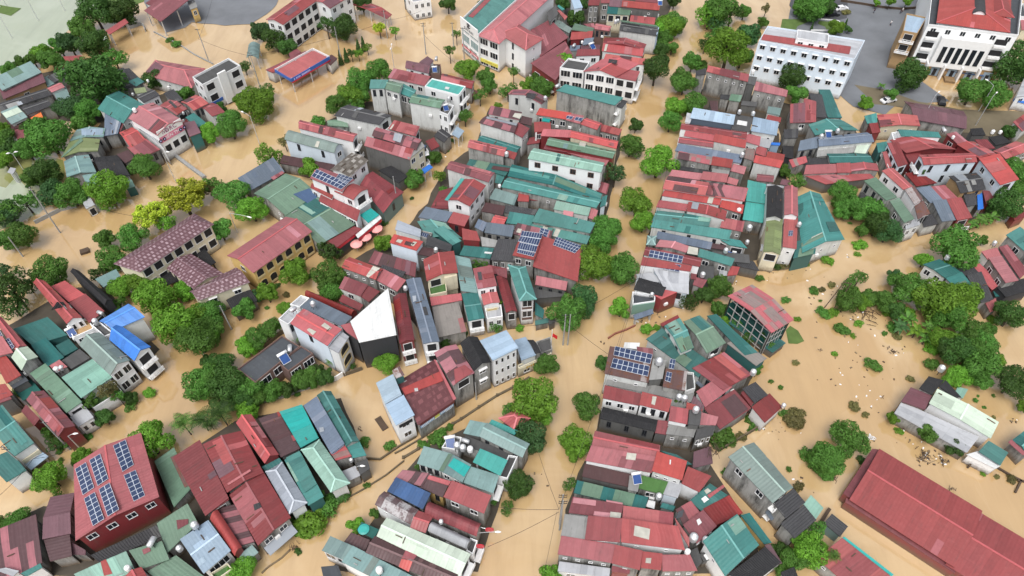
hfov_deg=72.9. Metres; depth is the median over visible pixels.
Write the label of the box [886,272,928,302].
tree
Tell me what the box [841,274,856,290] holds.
tree
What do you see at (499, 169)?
house
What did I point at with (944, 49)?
tall window
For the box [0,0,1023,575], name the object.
flood water
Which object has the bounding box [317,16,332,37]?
tree
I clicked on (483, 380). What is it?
window
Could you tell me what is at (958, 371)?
tree
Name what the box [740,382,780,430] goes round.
house
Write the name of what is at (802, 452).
shrub
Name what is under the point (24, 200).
tree
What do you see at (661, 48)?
tree
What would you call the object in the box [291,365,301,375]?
window
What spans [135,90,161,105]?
house
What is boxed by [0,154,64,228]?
park water
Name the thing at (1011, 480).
shrub
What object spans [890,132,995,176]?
house
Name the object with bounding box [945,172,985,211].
house
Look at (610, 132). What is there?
house
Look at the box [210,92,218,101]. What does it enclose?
window
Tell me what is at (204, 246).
window
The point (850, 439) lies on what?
tree
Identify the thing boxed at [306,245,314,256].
window
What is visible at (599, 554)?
house
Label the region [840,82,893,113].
pavement
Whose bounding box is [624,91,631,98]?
window
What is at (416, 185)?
tree
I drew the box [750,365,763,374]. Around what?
tree
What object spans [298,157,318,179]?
tree
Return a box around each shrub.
[55,447,63,454]
[83,433,92,440]
[124,400,138,412]
[142,387,156,397]
[165,37,173,42]
[170,40,181,46]
[282,291,289,297]
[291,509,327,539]
[294,518,309,539]
[294,548,301,555]
[310,115,325,125]
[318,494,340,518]
[327,489,351,506]
[359,436,370,447]
[362,482,370,487]
[383,440,396,450]
[417,440,429,448]
[427,433,436,444]
[432,427,447,448]
[446,423,453,430]
[494,102,502,106]
[515,324,524,331]
[639,323,654,334]
[653,324,660,330]
[709,426,737,449]
[711,439,726,450]
[723,432,735,447]
[735,431,746,441]
[744,415,750,423]
[749,422,757,430]
[755,275,764,281]
[774,263,781,270]
[778,409,789,417]
[781,296,791,303]
[782,413,805,429]
[785,407,806,424]
[792,359,799,365]
[793,480,804,492]
[798,445,811,461]
[809,286,818,295]
[814,306,830,319]
[818,287,825,291]
[820,256,834,265]
[827,281,835,288]
[827,307,839,317]
[833,322,845,332]
[839,327,850,334]
[841,9,850,14]
[849,400,860,411]
[851,239,868,249]
[853,251,861,256]
[854,320,864,327]
[856,455,864,463]
[861,411,869,417]
[863,357,882,371]
[886,321,896,333]
[892,333,902,339]
[894,427,903,434]
[899,307,916,316]
[905,375,915,381]
[923,341,938,355]
[923,357,939,370]
[987,315,995,324]
[1007,474,1016,484]
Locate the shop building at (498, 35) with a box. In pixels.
[460,0,553,77]
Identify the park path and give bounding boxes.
[0,179,45,213]
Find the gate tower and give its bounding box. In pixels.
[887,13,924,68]
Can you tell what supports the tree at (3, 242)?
in the flood water at (812, 380)
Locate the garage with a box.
[757,244,778,261]
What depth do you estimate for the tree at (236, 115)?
176.78 m
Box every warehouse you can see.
[173,440,232,516]
[203,431,297,555]
[529,41,573,95]
[531,21,568,56]
[789,191,844,270]
[839,449,1023,575]
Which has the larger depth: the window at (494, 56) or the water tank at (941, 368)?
the window at (494, 56)
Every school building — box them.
[113,213,220,285]
[167,254,249,309]
[227,217,315,287]
[266,0,355,48]
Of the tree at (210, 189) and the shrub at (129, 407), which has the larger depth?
the tree at (210, 189)
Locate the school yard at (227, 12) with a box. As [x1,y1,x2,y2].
[144,0,277,31]
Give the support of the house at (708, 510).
on the alley at (713, 480)
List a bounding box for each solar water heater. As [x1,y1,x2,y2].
[64,326,76,337]
[276,350,290,364]
[431,66,436,72]
[442,103,448,111]
[444,435,454,447]
[588,42,595,48]
[631,471,641,484]
[824,130,831,136]
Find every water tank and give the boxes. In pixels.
[53,366,60,374]
[91,318,99,326]
[96,310,103,315]
[124,565,132,571]
[146,536,157,547]
[175,545,184,553]
[190,521,199,530]
[287,344,292,352]
[289,306,296,313]
[310,301,316,309]
[376,566,383,575]
[454,441,459,451]
[459,444,465,454]
[461,437,469,445]
[467,446,473,454]
[654,357,662,367]
[655,492,661,502]
[675,393,681,401]
[680,394,687,403]
[683,548,690,554]
[688,532,698,544]
[692,406,699,414]
[700,272,705,277]
[745,224,752,232]
[750,369,756,378]
[935,364,945,374]
[942,254,950,260]
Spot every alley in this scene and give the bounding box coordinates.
[0,71,188,174]
[0,287,158,420]
[22,506,208,575]
[160,398,356,558]
[322,101,455,175]
[334,428,502,571]
[355,108,620,326]
[553,0,670,56]
[565,363,757,573]
[643,130,786,297]
[696,89,870,175]
[938,132,1012,219]
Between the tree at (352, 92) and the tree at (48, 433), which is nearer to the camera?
the tree at (48, 433)
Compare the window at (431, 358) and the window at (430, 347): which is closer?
the window at (430, 347)
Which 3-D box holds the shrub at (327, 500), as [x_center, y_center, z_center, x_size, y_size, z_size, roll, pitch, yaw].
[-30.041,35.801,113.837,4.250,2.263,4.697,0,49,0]
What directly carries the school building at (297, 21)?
on the flood water at (812, 380)
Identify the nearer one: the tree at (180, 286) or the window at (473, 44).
the tree at (180, 286)
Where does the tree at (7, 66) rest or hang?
on the alley at (100, 120)
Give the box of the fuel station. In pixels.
[266,48,337,91]
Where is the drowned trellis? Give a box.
[850,310,880,325]
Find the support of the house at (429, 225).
on the alley at (463, 158)
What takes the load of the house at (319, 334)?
in the flood water at (812, 380)
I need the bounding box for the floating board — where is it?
[375,416,388,430]
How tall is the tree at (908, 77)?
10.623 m
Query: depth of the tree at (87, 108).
180.44 m
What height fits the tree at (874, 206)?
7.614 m
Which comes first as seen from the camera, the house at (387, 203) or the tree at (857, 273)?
the tree at (857, 273)
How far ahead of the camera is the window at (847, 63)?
184.02 m
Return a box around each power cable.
[37,194,173,223]
[488,514,554,546]
[501,507,558,509]
[559,374,607,507]
[608,252,647,371]
[609,253,649,374]
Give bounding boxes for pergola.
[7,167,20,182]
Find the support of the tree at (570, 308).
on the flood water at (812, 380)
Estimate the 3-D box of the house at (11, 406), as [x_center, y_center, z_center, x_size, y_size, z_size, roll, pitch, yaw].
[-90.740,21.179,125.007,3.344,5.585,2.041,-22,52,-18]
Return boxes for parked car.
[825,11,839,16]
[835,5,848,11]
[880,96,896,103]
[936,95,945,105]
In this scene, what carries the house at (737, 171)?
on the alley at (751, 250)
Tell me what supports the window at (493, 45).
in the shop building at (498, 35)
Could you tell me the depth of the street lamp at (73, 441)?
118.60 m
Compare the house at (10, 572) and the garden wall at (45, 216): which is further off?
the garden wall at (45, 216)
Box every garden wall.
[33,204,76,223]
[129,22,145,31]
[153,31,212,63]
[174,154,205,178]
[261,550,290,573]
[262,329,283,349]
[264,386,312,402]
[317,372,343,382]
[343,366,362,376]
[348,460,403,497]
[366,436,415,459]
[394,434,427,453]
[608,324,635,338]
[711,426,757,451]
[759,259,818,270]
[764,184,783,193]
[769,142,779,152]
[840,0,915,9]
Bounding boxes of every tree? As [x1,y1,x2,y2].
[0,61,16,73]
[0,122,9,134]
[0,127,16,146]
[0,137,16,157]
[0,150,12,168]
[0,198,21,227]
[0,199,19,221]
[0,229,15,249]
[0,263,12,277]
[0,265,30,305]
[0,296,29,320]
[0,515,18,527]
[1,506,31,526]
[5,221,39,249]
[9,137,40,159]
[12,55,27,65]
[13,191,41,213]
[16,277,37,293]
[18,118,38,130]
[19,166,46,186]
[23,116,73,159]
[25,53,38,66]
[26,158,63,186]
[27,253,68,289]
[28,43,52,61]
[29,460,67,492]
[36,50,64,68]
[36,178,61,205]
[40,427,53,439]
[44,437,64,451]
[48,38,67,55]
[49,95,82,118]
[52,490,64,495]
[53,55,128,104]
[53,176,88,208]
[54,32,78,55]
[66,15,95,36]
[70,115,96,129]
[70,447,92,462]
[73,0,112,28]
[73,29,110,58]
[73,97,101,119]
[81,168,129,211]
[82,391,99,409]
[87,266,107,280]
[92,229,116,247]
[93,408,115,426]
[94,244,125,271]
[96,380,119,398]
[101,48,129,68]
[104,7,125,23]
[104,274,131,296]
[107,0,139,26]
[109,390,125,405]
[112,294,127,309]
[115,222,150,252]
[120,391,137,404]
[126,153,162,179]
[126,274,151,291]
[127,419,175,458]
[130,277,179,313]
[131,200,172,229]
[141,68,161,88]
[149,302,199,345]
[154,214,176,230]
[156,177,206,214]
[168,412,195,434]
[171,318,221,355]
[173,280,194,302]
[176,86,195,99]
[181,365,217,401]
[183,302,214,321]
[184,183,204,202]
[187,408,213,430]
[194,362,225,395]
[195,315,223,336]
[196,299,225,323]
[199,354,212,365]
[200,122,220,142]
[202,177,222,191]
[202,352,236,371]
[202,397,235,426]
[202,417,219,431]
[203,183,215,196]
[207,360,245,399]
[208,385,231,411]
[211,179,251,211]
[211,217,231,240]
[213,325,224,337]
[215,109,247,134]
[216,101,227,110]
[219,116,245,138]
[226,555,256,575]
[228,377,263,396]
[228,386,254,410]
[231,297,255,319]
[232,93,250,106]
[234,196,270,221]
[234,336,257,357]
[234,399,258,418]
[236,86,274,123]
[239,60,250,74]
[243,326,267,350]
[248,389,266,406]
[250,22,269,41]
[252,289,264,302]
[253,142,283,164]
[256,82,274,94]
[256,282,278,302]
[257,316,279,337]
[261,28,286,52]
[261,377,286,402]
[276,301,290,313]
[277,38,297,55]
[277,134,287,151]
[278,257,308,285]
[279,381,298,398]
[290,369,311,389]
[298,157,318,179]
[303,365,321,388]
[309,259,346,292]
[312,364,324,371]
[316,242,343,261]
[316,367,334,386]
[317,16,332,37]
[318,279,342,300]
[325,93,349,114]
[331,13,357,40]
[336,49,343,64]
[336,83,363,103]
[343,48,349,62]
[345,517,364,534]
[346,48,356,60]
[346,67,371,98]
[348,90,370,107]
[352,0,371,11]
[354,48,362,60]
[355,39,360,49]
[361,36,364,51]
[363,42,371,54]
[365,58,391,79]
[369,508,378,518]
[371,353,398,375]
[372,22,386,37]
[373,235,391,250]
[389,26,399,39]
[404,168,424,188]
[406,169,421,187]
[426,151,442,164]
[433,171,446,185]
[438,0,455,13]
[440,339,449,347]
[443,45,456,63]
[453,28,460,41]
[453,59,479,80]
[458,109,468,126]
[459,109,473,120]
[471,259,487,267]
[473,87,487,105]
[476,66,495,82]
[480,77,497,93]
[489,323,502,332]
[498,82,517,101]
[500,500,513,516]
[502,402,512,414]
[502,468,534,500]
[507,66,519,83]
[509,376,558,420]
[514,418,546,455]
[519,76,536,90]
[529,76,554,97]
[529,404,552,425]
[531,72,540,79]
[533,353,559,374]
[539,564,561,575]
[545,292,586,331]
[555,0,570,10]
[557,52,572,60]
[557,423,592,457]
[562,477,576,490]
[565,439,582,462]
[567,10,584,25]
[571,283,597,318]
[571,391,600,420]
[578,243,613,280]
[580,0,587,9]
[589,228,617,254]
[592,214,622,235]
[595,355,607,370]
[603,162,626,187]
[608,250,639,284]
[608,296,629,318]
[609,256,629,281]
[619,134,645,158]
[619,186,652,215]
[628,117,643,132]
[629,210,653,232]
[639,143,680,177]
[643,53,669,85]
[653,43,669,54]
[654,18,666,36]
[655,14,685,35]
[657,29,672,43]
[657,110,681,131]
[665,10,687,36]
[665,97,687,115]
[666,42,678,54]
[667,0,681,8]
[670,72,699,94]
[673,66,691,83]
[678,290,698,310]
[682,51,701,71]
[682,91,707,114]
[693,286,714,302]
[695,3,723,28]
[695,60,707,70]
[697,37,710,53]
[703,25,751,68]
[703,26,721,39]
[704,0,738,25]
[705,15,725,29]
[706,274,733,298]
[711,301,727,316]
[721,316,730,326]
[723,2,744,26]
[733,49,753,67]
[736,23,760,45]
[738,4,751,19]
[742,332,753,343]
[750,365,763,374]
[757,16,769,27]
[761,2,769,15]
[771,541,790,556]
[774,559,785,575]
[778,62,806,88]
[779,164,790,177]
[779,547,810,570]
[785,85,808,103]
[789,174,806,187]
[790,529,829,570]
[792,0,803,16]
[797,0,829,22]
[806,441,846,474]
[807,441,845,476]
[808,521,826,539]
[813,468,833,480]
[821,0,837,14]
[827,179,857,204]
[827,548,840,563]
[828,19,845,34]
[828,419,871,459]
[831,198,840,208]
[833,198,851,219]
[835,286,863,312]
[840,195,871,220]
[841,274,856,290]
[844,25,852,33]
[851,269,868,285]
[854,223,869,236]
[857,294,873,310]
[858,94,873,109]
[860,210,890,237]
[861,196,889,222]
[861,288,880,306]
[873,0,880,8]
[874,290,897,313]
[875,218,904,242]
[883,88,898,99]
[884,302,905,319]
[885,0,896,9]
[886,269,900,284]
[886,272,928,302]
[886,411,900,424]
[892,56,930,93]
[902,0,913,7]
[911,277,971,320]
[913,253,934,266]
[916,423,938,443]
[928,326,960,350]
[929,223,981,270]
[932,301,968,331]
[936,336,968,362]
[939,335,978,364]
[941,281,984,317]
[941,364,973,387]
[944,438,963,456]
[955,77,991,104]
[958,317,989,340]
[961,346,1002,381]
[966,329,1000,350]
[968,365,994,389]
[971,339,995,359]
[979,235,988,244]
[981,80,1013,108]
[983,322,997,333]
[986,186,1023,219]
[990,39,1023,85]
[992,300,1023,327]
[992,364,1023,399]
[997,353,1006,365]
[1001,125,1017,137]
[1005,156,1023,171]
[1009,161,1023,182]
[1010,180,1023,196]
[1016,399,1023,412]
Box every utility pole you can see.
[0,446,33,473]
[8,237,23,256]
[26,187,60,232]
[39,422,70,450]
[196,29,208,60]
[217,305,232,329]
[248,52,260,87]
[332,26,341,62]
[422,23,426,54]
[460,27,464,59]
[558,494,566,523]
[558,500,566,530]
[562,314,570,345]
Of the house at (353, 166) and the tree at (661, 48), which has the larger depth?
the tree at (661, 48)
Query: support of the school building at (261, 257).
on the flood water at (812, 380)
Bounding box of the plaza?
[788,0,948,102]
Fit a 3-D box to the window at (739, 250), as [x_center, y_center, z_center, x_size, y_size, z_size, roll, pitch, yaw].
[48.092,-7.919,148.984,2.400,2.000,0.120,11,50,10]
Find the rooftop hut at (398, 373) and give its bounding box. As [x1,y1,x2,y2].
[392,366,404,395]
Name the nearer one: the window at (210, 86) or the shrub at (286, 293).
the shrub at (286, 293)
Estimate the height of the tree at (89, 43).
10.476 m
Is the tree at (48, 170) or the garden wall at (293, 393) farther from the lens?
the tree at (48, 170)
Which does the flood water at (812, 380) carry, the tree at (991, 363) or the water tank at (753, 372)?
the tree at (991, 363)
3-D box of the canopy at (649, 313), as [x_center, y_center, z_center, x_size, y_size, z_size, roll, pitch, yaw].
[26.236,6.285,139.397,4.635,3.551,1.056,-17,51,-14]
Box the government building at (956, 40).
[908,0,1021,84]
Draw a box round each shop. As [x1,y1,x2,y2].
[326,226,361,259]
[356,215,382,247]
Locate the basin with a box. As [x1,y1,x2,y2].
[358,524,368,534]
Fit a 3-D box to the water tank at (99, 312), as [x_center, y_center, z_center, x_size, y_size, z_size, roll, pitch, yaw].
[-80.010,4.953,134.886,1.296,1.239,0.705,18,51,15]
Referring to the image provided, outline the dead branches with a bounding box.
[707,441,719,458]
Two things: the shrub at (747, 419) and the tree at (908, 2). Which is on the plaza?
the tree at (908, 2)
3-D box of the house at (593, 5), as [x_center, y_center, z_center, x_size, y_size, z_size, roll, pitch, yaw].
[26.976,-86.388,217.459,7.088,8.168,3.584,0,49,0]
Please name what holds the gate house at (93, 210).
on the flood water at (812, 380)
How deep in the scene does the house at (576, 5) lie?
213.11 m
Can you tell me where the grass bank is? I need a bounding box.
[108,0,143,5]
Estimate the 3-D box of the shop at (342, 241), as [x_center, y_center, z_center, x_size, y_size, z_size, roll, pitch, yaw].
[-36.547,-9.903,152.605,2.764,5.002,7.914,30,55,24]
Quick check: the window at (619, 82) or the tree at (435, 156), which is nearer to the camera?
the tree at (435, 156)
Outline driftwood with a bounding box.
[915,446,935,463]
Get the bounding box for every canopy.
[24,450,48,472]
[160,249,216,285]
[246,41,261,68]
[353,3,391,27]
[422,164,432,181]
[452,127,463,145]
[473,448,507,484]
[633,308,653,324]
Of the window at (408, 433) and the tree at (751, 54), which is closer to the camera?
the window at (408, 433)
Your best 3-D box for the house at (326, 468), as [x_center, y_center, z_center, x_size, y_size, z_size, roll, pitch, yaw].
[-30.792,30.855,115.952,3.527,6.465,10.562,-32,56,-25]
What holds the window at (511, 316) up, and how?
in the house at (508, 306)
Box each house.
[0,88,54,114]
[0,316,42,388]
[0,356,22,390]
[0,372,40,408]
[0,392,21,415]
[0,405,49,492]
[0,514,52,575]
[0,568,22,575]
[13,317,77,376]
[21,100,58,119]
[21,390,87,450]
[30,364,100,434]
[33,278,96,351]
[42,493,93,566]
[47,68,70,87]
[47,83,69,102]
[49,349,89,384]
[51,281,106,325]
[61,138,105,166]
[61,359,125,411]
[64,154,96,187]
[69,126,111,151]
[70,268,116,313]
[74,433,171,551]
[74,541,172,575]
[79,332,142,391]
[81,196,98,216]
[91,525,163,562]
[92,304,164,380]
[94,150,134,180]
[98,87,146,128]
[104,114,124,148]
[118,68,143,99]
[119,102,191,165]
[126,567,148,575]
[130,122,170,163]
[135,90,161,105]
[146,59,204,97]
[147,555,202,575]
[157,503,198,557]
[160,89,188,125]
[180,520,235,575]
[181,95,224,125]
[184,121,205,152]
[185,113,205,131]
[192,58,246,105]
[210,504,259,561]
[210,563,233,575]
[236,414,278,464]
[238,336,316,392]
[259,412,299,468]
[262,458,307,519]
[279,295,354,375]
[280,404,318,491]
[284,130,344,164]
[285,452,325,512]
[298,120,364,156]
[301,439,349,498]
[304,396,353,470]
[305,290,356,318]
[310,168,371,229]
[317,390,366,468]
[321,565,341,575]
[322,536,411,575]
[330,153,368,184]
[334,105,391,143]
[339,276,379,314]
[341,257,407,303]
[341,289,400,367]
[360,171,403,222]
[364,136,418,173]
[365,536,457,575]
[368,251,417,286]
[369,79,415,117]
[372,127,420,149]
[375,491,433,535]
[376,374,416,443]
[377,518,475,575]
[387,477,430,512]
[388,68,430,95]
[388,120,425,149]
[389,220,422,271]
[393,293,417,365]
[394,470,450,506]
[398,360,455,438]
[404,0,431,20]
[405,56,441,79]
[406,277,439,363]
[407,142,429,174]
[409,94,458,135]
[417,219,461,238]
[417,230,451,271]
[417,446,503,504]
[418,207,469,239]
[423,251,457,306]
[425,78,469,121]
[425,502,480,542]
[428,522,483,562]
[430,293,466,348]
[433,226,460,255]
[434,128,451,153]
[434,344,473,407]
[441,73,478,103]
[442,436,510,458]
[444,480,490,526]
[445,178,485,228]
[446,161,494,202]
[455,255,484,335]
[460,245,493,269]
[460,336,490,395]
[462,228,479,246]
[463,420,529,469]
[467,139,516,165]
[467,159,510,183]
[473,265,502,332]
[475,219,513,245]
[477,135,520,165]
[479,106,529,157]
[480,236,496,250]
[480,330,518,386]
[481,202,537,222]
[489,188,517,206]
[489,410,530,435]
[490,239,517,275]
[491,265,502,282]
[494,268,516,329]
[495,174,504,189]
[500,455,517,491]
[501,164,601,218]
[506,208,594,252]
[508,89,548,123]
[508,264,536,324]
[513,223,552,239]
[513,231,542,279]
[514,337,551,377]
[520,116,531,139]
[527,137,539,156]
[528,148,604,190]
[533,236,581,294]
[533,276,567,307]
[534,121,550,148]
[536,108,601,140]
[541,129,617,181]
[544,137,615,180]
[547,5,557,24]
[553,201,597,229]
[556,84,626,128]
[557,536,696,575]
[558,561,629,575]
[559,57,641,103]
[561,514,684,554]
[569,496,673,524]
[570,0,582,26]
[574,480,674,512]
[576,49,599,66]
[581,37,599,48]
[582,463,630,491]
[585,431,710,501]
[587,0,609,24]
[594,23,611,50]
[598,407,667,444]
[600,124,621,147]
[600,195,606,215]
[601,385,671,420]
[602,43,643,58]
[602,346,694,412]
[603,37,645,57]
[604,54,644,82]
[606,6,630,32]
[609,0,621,7]
[618,20,658,54]
[622,0,659,20]
[627,475,681,504]
[630,15,654,24]
[630,278,676,318]
[634,268,688,308]
[635,0,659,21]
[639,247,701,280]
[646,231,712,256]
[646,314,757,387]
[650,211,731,243]
[655,240,697,254]
[656,200,743,227]
[662,176,747,207]
[662,190,720,212]
[663,412,717,451]
[667,406,701,443]
[669,170,737,185]
[671,165,729,174]
[673,484,742,549]
[674,143,741,176]
[675,518,688,553]
[677,123,746,144]
[677,151,732,183]
[678,130,760,159]
[685,108,778,150]
[692,65,756,104]
[692,352,749,412]
[698,238,746,277]
[699,514,758,575]
[704,389,750,432]
[708,94,756,116]
[720,218,744,239]
[722,442,822,544]
[724,285,793,357]
[728,544,781,575]
[729,164,745,186]
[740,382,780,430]
[741,146,784,183]
[741,180,765,234]
[751,81,787,112]
[757,185,782,271]
[760,138,771,154]
[776,185,797,266]
[780,129,797,163]
[780,156,806,191]
[786,98,815,135]
[795,136,818,157]
[801,162,878,192]
[805,118,858,138]
[808,93,826,121]
[812,132,873,157]
[813,537,893,575]
[815,144,869,157]
[818,89,841,118]
[827,153,873,163]
[858,177,913,235]
[859,113,919,143]
[871,141,891,177]
[876,141,907,173]
[879,168,929,232]
[887,129,940,142]
[889,376,1007,474]
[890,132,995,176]
[898,218,919,242]
[904,153,976,185]
[904,172,936,187]
[916,185,971,234]
[916,214,938,236]
[918,259,975,300]
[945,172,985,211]
[956,266,992,311]
[972,153,1018,195]
[974,248,1018,293]
[993,141,1023,160]
[998,227,1023,264]
[998,244,1023,279]
[1004,431,1023,464]
[1008,79,1023,111]
[1011,3,1023,56]
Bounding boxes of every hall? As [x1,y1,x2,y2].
[0,61,49,100]
[254,174,355,256]
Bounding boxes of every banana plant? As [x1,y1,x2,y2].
[892,317,910,334]
[894,308,917,325]
[907,321,928,337]
[918,332,931,344]
[921,318,937,333]
[968,220,979,229]
[971,213,990,227]
[980,211,1000,224]
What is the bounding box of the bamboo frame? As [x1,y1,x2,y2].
[824,278,851,308]
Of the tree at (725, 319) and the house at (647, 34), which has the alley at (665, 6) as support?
the house at (647, 34)
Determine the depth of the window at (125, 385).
127.59 m
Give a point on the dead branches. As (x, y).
(716, 448)
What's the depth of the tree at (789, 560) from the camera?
105.72 m
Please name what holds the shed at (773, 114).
in the flood water at (812, 380)
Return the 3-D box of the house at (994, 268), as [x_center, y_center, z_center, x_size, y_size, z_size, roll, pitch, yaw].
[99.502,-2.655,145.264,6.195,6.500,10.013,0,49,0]
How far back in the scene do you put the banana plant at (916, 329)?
135.79 m
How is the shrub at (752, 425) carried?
on the flood water at (812, 380)
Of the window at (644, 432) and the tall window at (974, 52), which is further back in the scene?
the tall window at (974, 52)
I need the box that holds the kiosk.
[127,179,138,196]
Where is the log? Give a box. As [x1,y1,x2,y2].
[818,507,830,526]
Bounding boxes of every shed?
[1,105,26,125]
[8,121,25,138]
[26,112,45,118]
[44,75,55,86]
[63,55,81,62]
[82,173,99,185]
[95,269,120,295]
[105,123,125,143]
[106,19,132,45]
[144,0,200,35]
[146,0,156,17]
[155,448,194,508]
[226,289,258,320]
[238,157,283,198]
[239,545,261,563]
[280,155,334,177]
[289,49,300,57]
[327,119,348,130]
[342,459,371,488]
[344,522,378,551]
[360,208,378,226]
[378,166,407,190]
[425,137,438,151]
[431,187,452,210]
[491,215,507,224]
[518,193,536,208]
[535,302,555,330]
[555,20,571,45]
[557,5,566,24]
[570,23,593,48]
[570,45,580,58]
[584,23,594,37]
[596,182,608,198]
[623,342,652,353]
[660,315,678,329]
[661,451,691,473]
[685,396,703,416]
[689,250,758,291]
[690,446,712,472]
[690,547,708,568]
[691,266,739,297]
[725,341,766,377]
[740,513,771,550]
[755,174,773,186]
[765,106,780,125]
[781,567,797,575]
[800,158,828,174]
[900,101,966,136]
[955,387,967,399]
[966,128,1010,150]
[979,190,1023,228]
[979,298,995,318]
[992,278,1023,305]
[1008,114,1023,141]
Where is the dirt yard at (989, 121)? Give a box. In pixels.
[855,85,1023,142]
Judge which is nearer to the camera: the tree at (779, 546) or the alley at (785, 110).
the tree at (779, 546)
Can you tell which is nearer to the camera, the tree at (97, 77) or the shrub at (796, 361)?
the shrub at (796, 361)
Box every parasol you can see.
[350,239,361,248]
[361,233,371,241]
[372,225,381,233]
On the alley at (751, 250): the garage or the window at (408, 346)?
the garage
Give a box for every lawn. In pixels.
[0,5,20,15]
[781,19,806,29]
[818,21,830,29]
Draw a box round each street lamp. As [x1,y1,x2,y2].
[68,433,79,447]
[229,213,251,232]
[976,92,997,124]
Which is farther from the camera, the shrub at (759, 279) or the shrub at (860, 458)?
the shrub at (759, 279)
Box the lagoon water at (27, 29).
[0,0,79,74]
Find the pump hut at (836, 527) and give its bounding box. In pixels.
[823,514,847,540]
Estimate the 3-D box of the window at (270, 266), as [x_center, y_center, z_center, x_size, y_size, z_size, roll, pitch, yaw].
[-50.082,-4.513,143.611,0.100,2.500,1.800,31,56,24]
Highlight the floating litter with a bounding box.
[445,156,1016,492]
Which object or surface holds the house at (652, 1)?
on the alley at (665, 6)
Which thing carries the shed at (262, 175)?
on the flood water at (812, 380)
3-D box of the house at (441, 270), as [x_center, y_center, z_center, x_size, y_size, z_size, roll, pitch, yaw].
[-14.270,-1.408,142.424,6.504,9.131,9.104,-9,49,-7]
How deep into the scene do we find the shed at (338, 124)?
175.43 m
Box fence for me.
[997,467,1021,493]
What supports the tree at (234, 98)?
in the flood water at (812, 380)
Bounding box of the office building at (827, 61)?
[749,26,864,98]
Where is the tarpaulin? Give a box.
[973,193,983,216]
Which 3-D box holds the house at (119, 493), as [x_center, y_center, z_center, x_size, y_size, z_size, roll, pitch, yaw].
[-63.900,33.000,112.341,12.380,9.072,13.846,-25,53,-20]
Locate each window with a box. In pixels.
[71,406,82,414]
[86,532,98,540]
[89,207,97,215]
[106,522,118,529]
[113,370,123,380]
[121,380,131,390]
[122,363,132,373]
[126,511,137,519]
[129,373,139,383]
[138,351,152,365]
[143,266,153,277]
[145,501,156,509]
[146,362,158,375]
[153,259,163,270]
[159,270,167,276]
[163,253,173,263]
[165,143,172,152]
[172,138,180,147]
[174,246,183,256]
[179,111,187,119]
[180,134,187,142]
[184,240,193,250]
[194,233,203,244]
[198,244,208,250]
[203,227,212,237]
[206,81,215,91]
[208,238,217,248]
[209,555,230,572]
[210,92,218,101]
[231,69,240,78]
[232,287,241,294]
[235,79,243,88]
[256,268,265,278]
[260,278,268,285]
[260,374,272,387]
[264,535,273,544]
[266,261,274,272]
[270,271,277,281]
[273,365,282,376]
[275,254,283,265]
[279,523,288,532]
[284,21,290,30]
[285,248,293,258]
[287,32,293,38]
[291,17,297,25]
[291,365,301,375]
[294,27,299,36]
[294,241,302,252]
[296,37,302,45]
[297,252,305,259]
[298,12,304,21]
[300,22,306,30]
[303,32,308,40]
[303,235,311,245]
[303,356,314,368]
[305,7,310,16]
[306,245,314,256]
[307,17,312,26]
[309,27,315,35]
[311,3,317,11]
[314,13,319,21]
[325,552,336,560]
[341,342,349,358]
[344,353,351,368]
[354,137,357,148]
[357,193,365,205]
[382,120,388,128]
[401,95,406,102]
[403,342,412,351]
[404,430,411,437]
[405,354,414,361]
[427,343,436,351]
[428,356,436,361]
[430,278,441,287]
[451,501,458,507]
[456,204,461,210]
[458,377,469,389]
[461,560,468,575]
[462,33,469,45]
[470,509,477,515]
[471,40,478,52]
[471,320,481,328]
[478,366,487,374]
[479,376,487,384]
[480,37,487,46]
[480,48,487,56]
[490,41,497,50]
[490,52,497,60]
[493,481,497,496]
[508,313,514,320]
[522,300,531,306]
[522,310,531,317]
[525,260,530,265]
[552,165,557,170]
[560,70,570,76]
[560,80,569,86]
[570,169,575,174]
[572,72,582,78]
[572,82,581,87]
[585,83,592,89]
[586,73,593,80]
[588,172,593,177]
[595,85,602,91]
[596,75,603,82]
[604,87,612,94]
[605,401,611,406]
[606,77,613,83]
[608,15,613,21]
[615,89,622,96]
[616,79,623,86]
[616,403,623,408]
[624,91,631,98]
[626,81,633,88]
[628,405,634,410]
[641,430,646,436]
[645,492,653,496]
[659,411,664,417]
[676,292,681,299]
[701,260,708,265]
[708,347,719,357]
[717,265,724,269]
[730,247,741,253]
[731,213,737,219]
[734,467,742,477]
[754,488,763,498]
[763,253,776,261]
[770,46,776,51]
[776,59,783,64]
[780,48,786,53]
[790,50,797,55]
[801,52,807,57]
[807,65,814,70]
[811,54,818,59]
[814,77,821,82]
[818,67,825,72]
[822,56,829,61]
[824,79,831,85]
[829,69,835,74]
[833,58,840,63]
[835,81,842,87]
[839,71,846,76]
[843,60,851,66]
[882,177,888,184]
[892,185,898,193]
[897,44,907,52]
[897,166,904,172]
[902,33,912,41]
[915,159,921,171]
[922,269,930,276]
[936,47,947,61]
[943,48,954,62]
[944,30,951,34]
[950,48,961,63]
[957,219,967,225]
[958,49,969,64]
[959,31,965,36]
[965,50,976,65]
[972,51,984,66]
[974,33,980,38]
[979,166,984,173]
[994,277,1000,285]
[1012,246,1019,254]
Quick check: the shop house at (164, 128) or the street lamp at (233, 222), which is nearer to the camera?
the street lamp at (233, 222)
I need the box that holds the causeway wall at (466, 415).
[402,376,529,458]
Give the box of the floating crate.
[79,247,89,255]
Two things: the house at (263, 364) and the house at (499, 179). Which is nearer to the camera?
the house at (263, 364)
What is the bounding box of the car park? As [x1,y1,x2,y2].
[789,0,847,20]
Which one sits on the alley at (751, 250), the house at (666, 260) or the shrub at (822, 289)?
the house at (666, 260)
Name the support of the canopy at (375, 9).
on the flood water at (812, 380)

